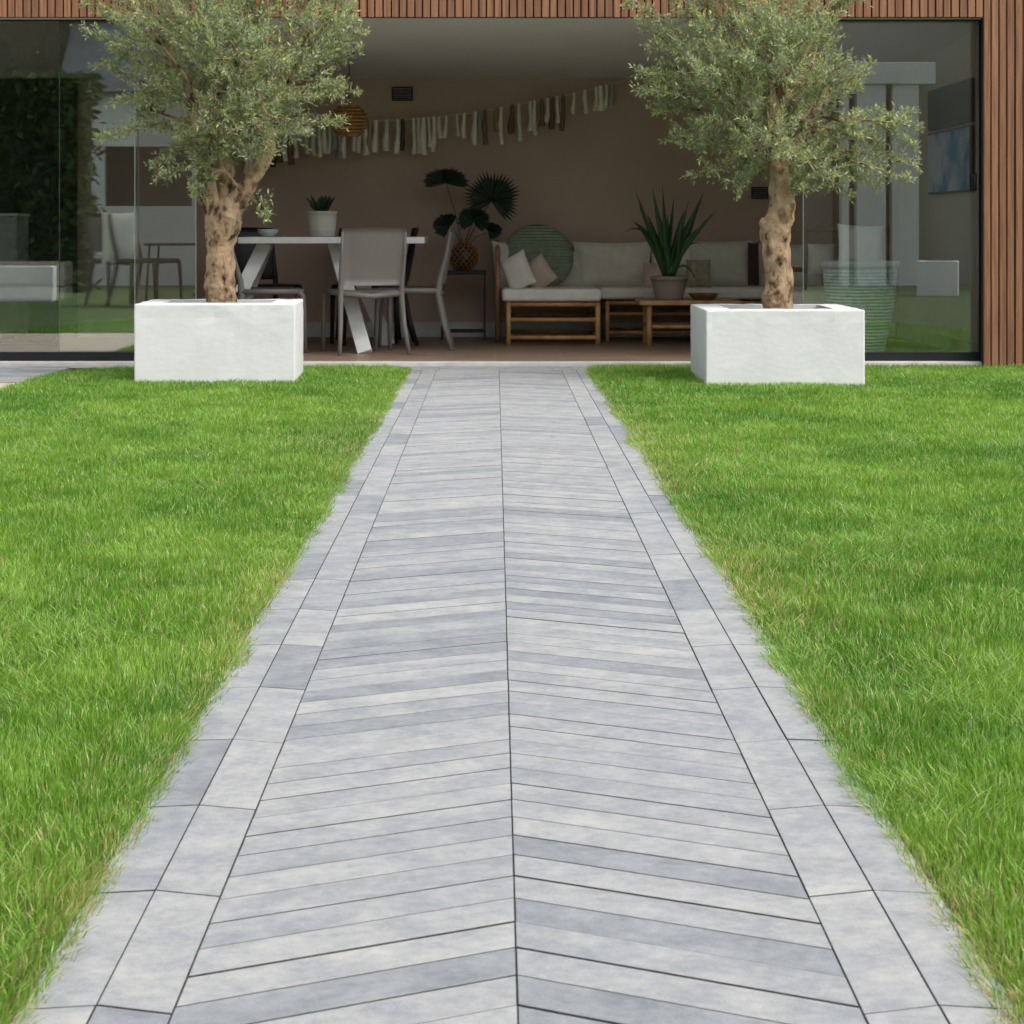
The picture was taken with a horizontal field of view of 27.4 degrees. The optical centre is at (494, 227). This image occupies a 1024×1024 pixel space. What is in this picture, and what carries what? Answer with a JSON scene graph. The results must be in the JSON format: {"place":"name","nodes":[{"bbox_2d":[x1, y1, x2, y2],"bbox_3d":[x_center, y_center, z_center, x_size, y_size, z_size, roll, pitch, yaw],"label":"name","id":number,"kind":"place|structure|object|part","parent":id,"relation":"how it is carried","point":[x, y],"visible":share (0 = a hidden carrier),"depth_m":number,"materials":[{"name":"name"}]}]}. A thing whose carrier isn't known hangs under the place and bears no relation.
{"place":"outdoors","nodes":[
{"label":"outdoors","id":0,"kind":"place"},
{"bbox_2d":[0,372,60,387],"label":"patio edge","id":1,"kind":"object","parent":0,"point":[1,385],"visible":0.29,"depth_m":12.12,"materials":[{"name":"beige concrete"}]},
{"bbox_2d":[0,366,347,382],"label":"patio","id":2,"kind":"structure","parent":0,"point":[12,374],"depth_m":13.26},
{"bbox_2d":[0,361,1023,1023],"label":"ground","id":3,"kind":"structure","parent":0,"point":[722,559],"depth_m":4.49,"materials":[{"name":"green plant"}]},
{"bbox_2d":[0,362,415,1023],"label":"lawn grass","id":4,"kind":"structure","parent":3,"relation":"on","point":[70,432],"depth_m":5.42,"materials":[{"name":"green plant"}]},
{"bbox_2d":[134,299,302,385],"bbox_3d":[-1.643,0.679,12.620,0.938,0.482,0.846,0,0,-2],"label":"planter","id":5,"kind":"object","parent":3,"relation":"on","point":[192,340],"visible":0.97,"depth_m":12.20,"materials":[{"name":"white paint"}]},
{"bbox_2d":[74,0,370,302],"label":"olive tree","id":6,"kind":"object","parent":5,"relation":"on","point":[249,72],"visible":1,"depth_m":12.55,"materials":[{"name":"green plant"}]},
{"bbox_2d":[0,0,1023,366],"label":"garden room","id":7,"kind":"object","parent":3,"relation":"on","point":[120,230],"visible":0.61,"depth_m":16.75,"materials":[{"name":"brown wood"}]},
{"bbox_2d":[0,213,29,339],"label":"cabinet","id":8,"kind":"object","parent":7,"relation":"on","point":[14,246],"visible":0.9,"depth_m":16.33,"materials":[{"name":"paint"}]},
{"bbox_3d":[-3.829,0.370,16.322,0.196,0.880,0.014,0,0,0],"label":"door","id":9,"kind":"part","parent":8,"relation":"part of","materials":[{"name":"paint"}]},
{"bbox_2d":[0,261,72,345],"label":"lounge chair","id":10,"kind":"object","parent":7,"relation":"on","point":[29,280],"visible":0.93,"depth_m":15.71,"materials":[{"name":"white fabric"}]},
{"bbox_2d":[0,19,134,360],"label":"sliding door","id":11,"kind":"structure","parent":7,"relation":"in","point":[4,356],"depth_m":13.76,"materials":[{"name":"metal"}]},
{"bbox_2d":[59,21,195,351],"bbox_3d":[-2.424,-0.258,13.860,0.904,2.255,0.050,0,0,0],"label":"sliding door","id":12,"kind":"structure","parent":7,"relation":"in","point":[59,21],"depth_m":13.85,"materials":[{"name":"metal"}]},
{"bbox_2d":[234,227,302,298],"bbox_3d":[-1.789,0.435,15.894,0.518,0.880,0.579,0,0,-30],"label":"dining chair","id":13,"kind":"object","parent":7,"relation":"on","point":[243,252],"visible":0.24,"depth_m":16.13,"materials":[{"name":"black plastic"}]},
{"bbox_2d":[233,250,306,352],"bbox_3d":[-1.636,0.435,14.841,0.579,0.880,0.518,0,0,-10],"label":"dining chair","id":14,"kind":"object","parent":7,"relation":"on","point":[296,292],"visible":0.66,"depth_m":14.63,"materials":[{"name":"grey plastic"}]},
{"bbox_2d":[280,64,312,135],"bbox_3d":[-1.431,-0.979,15.100,0.250,0.628,0.250,0,0,0],"label":"pendant lamp","id":15,"kind":"object","parent":7,"relation":"hanging from","point":[293,118],"visible":0.39,"depth_m":15.04,"materials":[{"name":"black plastic"}]},
{"bbox_2d":[235,237,427,353],"bbox_3d":[-1.267,0.478,15.100,1.542,0.827,1.120,0,0,0],"label":"dining table","id":16,"kind":"object","parent":7,"relation":"on","point":[253,270],"visible":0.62,"depth_m":14.74,"materials":[{"name":"white paint"}]},
{"bbox_2d":[257,229,278,236],"bbox_3d":[-1.632,0.036,15.100,0.156,0.055,0.156,0,0,0],"label":"bowl","id":17,"kind":"object","parent":16,"relation":"on","point":[267,232],"visible":1,"depth_m":15.05,"materials":[{"name":"grey ceramic"}]},
{"bbox_2d":[306,195,336,236],"bbox_3d":[-1.250,-0.091,15.189,0.224,0.308,0.242,0,0,-24],"label":"potted plant","id":18,"kind":"object","parent":16,"relation":"on","point":[321,220],"visible":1,"depth_m":15.12,"materials":[{"name":"green plant"}]},
{"bbox_2d":[330,52,367,136],"bbox_3d":[-1.064,-0.976,15.300,0.287,0.613,0.287,0,0,0],"label":"pendant lamp","id":19,"kind":"object","parent":7,"relation":"hanging from","point":[357,121],"visible":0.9,"depth_m":15.24,"materials":[{"name":"brown wicker"}]},
{"bbox_2d":[321,227,410,355],"bbox_3d":[-0.900,0.435,14.612,0.518,0.880,0.579,0,0,-17],"label":"dining chair","id":20,"kind":"object","parent":7,"relation":"on","point":[372,256],"visible":1,"depth_m":14.39,"materials":[{"name":"grey plastic"}]},
{"bbox_2d":[330,227,401,343],"bbox_3d":[-0.983,0.435,16.051,0.518,0.880,0.579,0,0,0],"label":"dining chair","id":21,"kind":"object","parent":7,"relation":"on","point":[397,332],"visible":0.2,"depth_m":15.77,"materials":[{"name":"black plastic"}]},
{"bbox_2d":[342,227,418,345],"bbox_3d":[-0.860,0.435,15.754,0.579,0.880,0.518,0,0,-5],"label":"dining chair","id":22,"kind":"object","parent":7,"relation":"on","point":[409,261],"visible":0.41,"depth_m":15.54,"materials":[{"name":"black plastic"}]},
{"bbox_2d":[392,87,412,100],"bbox_3d":[-0.740,-1.072,16.788,0.168,0.112,0.017,0,0,0],"label":"wall vent","id":23,"kind":"object","parent":7,"relation":"attached to","point":[404,99],"depth_m":16.79,"materials":[{"name":"black plastic"}]},
{"bbox_2d":[374,227,455,350],"bbox_3d":[-0.570,0.435,15.100,0.579,0.880,0.518,0,0,0],"label":"dining chair","id":24,"kind":"object","parent":7,"relation":"on","point":[437,290],"visible":0.83,"depth_m":14.87,"materials":[{"name":"grey plastic"}]},
{"bbox_2d":[242,76,637,173],"bbox_3d":[-0.345,-0.839,16.624,3.344,0.854,0.175,0,0,-3],"label":"tassel garland","id":25,"kind":"object","parent":7,"relation":"hanging from","point":[420,144],"visible":0.87,"depth_m":16.61,"materials":[{"name":"grey fabric"}]},
{"bbox_2d":[441,270,486,339],"bbox_3d":[-0.246,0.601,16.400,0.360,0.538,0.320,0,0,0],"label":"side table","id":26,"kind":"object","parent":7,"relation":"on","point":[471,272],"visible":0.66,"depth_m":16.25,"materials":[{"name":"black metal"}]},
{"bbox_2d":[450,242,478,270],"bbox_3d":[-0.246,0.223,16.400,0.236,0.221,0.233,0,0,0],"label":"vase","id":27,"kind":"object","parent":26,"relation":"on","point":[464,257],"visible":0.95,"depth_m":16.32,"materials":[{"name":"brown wicker"}]},
{"bbox_2d":[423,167,520,242],"bbox_3d":[-0.183,-0.152,16.356,0.776,0.650,0.302,0,0,0],"label":"palm bouquet","id":28,"kind":"object","parent":27,"relation":"in","point":[499,194],"visible":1,"depth_m":16.40,"materials":[{"name":"green plant"}]},
{"bbox_2d":[495,240,823,344],"bbox_3d":[1.300,0.481,16.152,2.600,0.777,1.124,0,0,0],"label":"corner sofa","id":29,"kind":"object","parent":7,"relation":"on","point":[607,296],"visible":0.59,"depth_m":16.04,"materials":[{"name":"brown wood"}]},
{"bbox_2d":[492,241,508,287],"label":"cushion","id":30,"kind":"object","parent":29,"relation":"on","point":[504,250],"visible":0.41,"depth_m":16.30,"materials":[{"name":"grey fabric"}]},
{"bbox_2d":[500,249,535,287],"bbox_3d":[0.171,0.334,15.950,0.220,0.304,0.131,-29,-29,13],"label":"cushion","id":31,"kind":"object","parent":29,"relation":"on","point":[517,271],"visible":0.93,"depth_m":15.89,"materials":[{"name":"white fabric"}]},
{"bbox_2d":[506,224,572,286],"bbox_3d":[0.334,0.225,16.330,0.550,0.550,0.070,0,-22,0],"label":"round cushion","id":32,"kind":"object","parent":29,"relation":"on","point":[552,245],"visible":0.6,"depth_m":16.33,"materials":[{"name":"green fabric"}]},
{"bbox_2d":[528,253,557,287],"bbox_3d":[0.325,0.356,16.070,0.237,0.268,0.131,-38,-32,8],"label":"cushion","id":33,"kind":"object","parent":29,"relation":"on","point":[544,275],"visible":0.58,"depth_m":16.00,"materials":[{"name":"beige fabric"}]},
{"bbox_2d":[556,251,580,285],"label":"cushion","id":34,"kind":"object","parent":29,"relation":"on","point":[572,278],"visible":0.5,"depth_m":16.44,"materials":[{"name":"grey fabric"}]},
{"bbox_2d":[573,242,650,286],"bbox_3d":[0.924,0.291,16.520,0.622,0.378,0.174,0,-12,0],"label":"cushion","id":35,"kind":"object","parent":29,"relation":"on","point":[611,264],"visible":0.84,"depth_m":16.45,"materials":[{"name":"fabric"}]},
{"bbox_2d":[643,262,661,286],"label":"cushion","id":36,"kind":"object","parent":29,"relation":"on","point":[651,269],"visible":0.46,"depth_m":16.26,"materials":[{"name":"beige fabric"}]},
{"bbox_2d":[650,248,689,284],"bbox_3d":[1.395,0.303,16.550,0.347,0.339,0.150,0,-12,0],"label":"cushion","id":37,"kind":"object","parent":29,"relation":"on","point":[681,271],"visible":0.12,"depth_m":16.49,"materials":[{"name":"fabric"}]},
{"bbox_2d":[686,259,710,286],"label":"cushion","id":38,"kind":"object","parent":29,"relation":"on","point":[700,269],"visible":0.97,"depth_m":16.21,"materials":[{"name":"beige fabric"}]},
{"bbox_2d":[689,241,752,285],"bbox_3d":[1.774,0.283,16.520,0.511,0.378,0.175,0,-12,0],"label":"cushion","id":39,"kind":"object","parent":29,"relation":"on","point":[729,264],"visible":0.76,"depth_m":16.45,"materials":[{"name":"grey fabric"}]},
{"bbox_2d":[748,242,758,285],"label":"cushion","id":40,"kind":"object","parent":29,"relation":"on","point":[753,263],"visible":1,"depth_m":16.37,"materials":[{"name":"fabric"}]},
{"bbox_2d":[759,244,821,285],"bbox_3d":[2.317,0.295,16.520,0.511,0.354,0.164,0,-12,0],"label":"cushion","id":41,"kind":"object","parent":29,"relation":"on","point":[797,261],"visible":0.32,"depth_m":16.46,"materials":[{"name":"fabric"}]},
{"bbox_2d":[635,298,740,345],"bbox_3d":[1.439,0.703,15.720,0.750,0.335,0.520,0,0,0],"label":"coffee table","id":42,"kind":"object","parent":7,"relation":"on","point":[648,325],"visible":0.69,"depth_m":15.50,"materials":[{"name":"brown wood"}]},
{"bbox_2d":[622,185,715,299],"bbox_3d":[1.289,0.102,15.680,0.727,0.864,0.288,0,0,0],"label":"potted plant","id":43,"kind":"object","parent":42,"relation":"on","point":[668,284],"visible":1,"depth_m":15.63,"materials":[{"name":"green plant"}]},
{"bbox_2d":[688,293,718,299],"bbox_3d":[1.550,0.510,15.620,0.236,0.048,0.236,0,0,0],"label":"dish","id":44,"kind":"object","parent":42,"relation":"on","point":[703,296],"visible":1,"depth_m":15.55,"materials":[{"name":"brown wood"}]},
{"bbox_2d":[751,187,767,198],"bbox_3d":[2.116,-0.280,16.788,0.136,0.096,0.017,0,0,0],"label":"wall vent","id":45,"kind":"object","parent":7,"relation":"attached to","point":[758,193],"depth_m":16.79,"materials":[{"name":"black plastic"}]},
{"bbox_2d":[792,224,889,347],"bbox_3d":[2.467,0.420,15.114,0.636,0.905,0.738,0,0,20],"label":"armchair","id":46,"kind":"object","parent":7,"relation":"on","point":[814,296],"visible":0.24,"depth_m":15.30,"materials":[{"name":"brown wood"}]},
{"bbox_2d":[807,243,836,274],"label":"cushion","id":47,"kind":"object","parent":46,"relation":"on","point":[818,253],"visible":0.75,"depth_m":15.11,"materials":[{"name":"grey fabric"}]},
{"bbox_2d":[837,224,882,260],"bbox_3d":[2.585,0.127,14.850,0.332,0.311,0.121,3,-14,-5],"label":"cushion","id":48,"kind":"object","parent":46,"relation":"on","point":[860,242],"visible":0.84,"depth_m":14.80,"materials":[{"name":"white fabric"}]},
{"bbox_2d":[820,260,899,351],"bbox_3d":[2.494,0.548,14.350,0.540,0.644,0.540,0,0,0],"label":"ribbed pot","id":49,"kind":"object","parent":7,"relation":"on","point":[869,287],"visible":0.69,"depth_m":14.15,"materials":[{"name":"green ceramic"}]},
{"bbox_2d":[803,19,980,360],"bbox_3d":[2.614,-0.258,13.765,1.186,2.255,0.100,0,0,0],"label":"sliding door","id":50,"kind":"structure","parent":7,"relation":"in","point":[976,178],"depth_m":13.77,"materials":[{"name":"metal"}]},
{"bbox_2d":[928,125,974,194],"bbox_3d":[3.208,-0.470,14.810,0.038,0.450,1.364,0,0,0],"label":"wall picture","id":51,"kind":"object","parent":7,"relation":"attached to","point":[951,160],"depth_m":14.67,"materials":[{"name":"blue plastic"}]},
{"bbox_2d":[928,78,974,130],"bbox_3d":[3.208,-0.861,14.810,0.038,0.293,1.364,0,0,0],"label":"wall screen","id":52,"kind":"object","parent":7,"relation":"attached to","point":[951,105],"depth_m":14.66,"materials":[{"name":"black plastic"}]},
{"bbox_2d":[690,304,864,386],"bbox_3d":[1.661,0.693,12.475,0.914,0.454,0.955,0,0,0],"label":"planter","id":53,"kind":"object","parent":3,"relation":"on","point":[759,344],"visible":0.95,"depth_m":12.00,"materials":[{"name":"white paint"}]},
{"bbox_2d":[620,0,924,308],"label":"olive tree","id":54,"kind":"object","parent":53,"relation":"on","point":[783,155],"visible":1,"depth_m":12.40,"materials":[{"name":"green plant"}]},
{"bbox_2d":[4,366,1023,1023],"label":"path","id":55,"kind":"structure","parent":0,"point":[657,880],"depth_m":3.30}
]}

